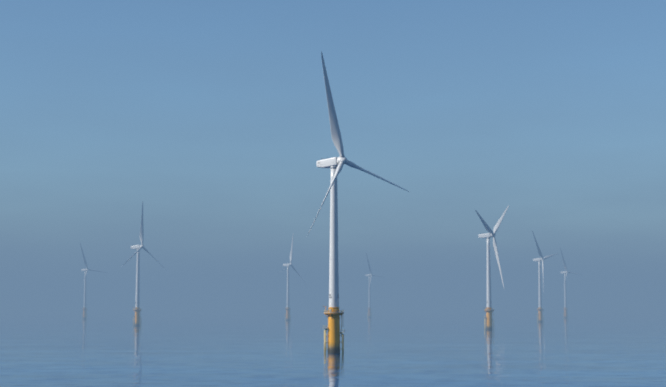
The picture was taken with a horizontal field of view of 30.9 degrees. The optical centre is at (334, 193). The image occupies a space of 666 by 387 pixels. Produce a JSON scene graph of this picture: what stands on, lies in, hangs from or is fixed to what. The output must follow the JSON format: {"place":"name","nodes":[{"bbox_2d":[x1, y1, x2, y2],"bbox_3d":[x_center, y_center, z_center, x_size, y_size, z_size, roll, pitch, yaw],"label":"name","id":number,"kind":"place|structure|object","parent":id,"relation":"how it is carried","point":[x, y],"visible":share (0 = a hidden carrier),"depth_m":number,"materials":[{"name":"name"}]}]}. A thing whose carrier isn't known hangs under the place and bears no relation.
{"place":"outdoors","nodes":[
{"label":"outdoors","id":0,"kind":"place"},
{"bbox_2d":[0,308,665,386],"bbox_3d":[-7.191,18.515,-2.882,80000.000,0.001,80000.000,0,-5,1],"label":"sea","id":1,"kind":"structure","parent":0,"point":[272,347],"depth_m":552.67,"materials":[{"name":"liquid"}]},
{"bbox_2d":[80,243,105,318],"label":"wind turbine","id":2,"kind":"object","parent":1,"relation":"on","point":[84,316],"visible":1,"depth_m":1926.96,"materials":[{"name":"metal"}]},
{"bbox_2d":[122,202,159,325],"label":"wind turbine","id":3,"kind":"object","parent":1,"relation":"on","point":[137,310],"visible":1,"depth_m":1200.32,"materials":[{"name":"metal"}]},
{"bbox_2d":[279,237,306,320],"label":"wind turbine","id":4,"kind":"object","parent":1,"relation":"on","point":[288,315],"visible":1,"depth_m":1705.77,"materials":[{"name":"metal"}]},
{"bbox_2d":[307,51,408,353],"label":"wind turbine","id":5,"kind":"object","parent":1,"relation":"on","point":[335,166],"visible":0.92,"depth_m":496.67,"materials":[{"name":"metal"}]},
{"bbox_2d":[365,253,381,317],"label":"wind turbine","id":6,"kind":"object","parent":1,"relation":"on","point":[369,314],"visible":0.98,"depth_m":2249.01,"materials":[{"name":"metal"}]},
{"bbox_2d":[475,205,508,329],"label":"wind turbine","id":7,"kind":"object","parent":1,"relation":"on","point":[488,321],"visible":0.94,"depth_m":1007.21,"materials":[{"name":"metal"}]},
{"bbox_2d":[532,231,558,322],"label":"wind turbine","id":8,"kind":"object","parent":1,"relation":"on","point":[540,309],"visible":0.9,"depth_m":1516.27,"materials":[{"name":"metal"}]},
{"bbox_2d":[560,247,580,318],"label":"wind turbine","id":9,"kind":"object","parent":1,"relation":"on","point":[565,308],"visible":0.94,"depth_m":2065.63,"materials":[{"name":"metal"}]},
{"bbox_2d":[0,0,665,307],"label":"sky","id":10,"kind":"structure","parent":0,"point":[212,116],"materials":[{"name":"blue"}]}
]}

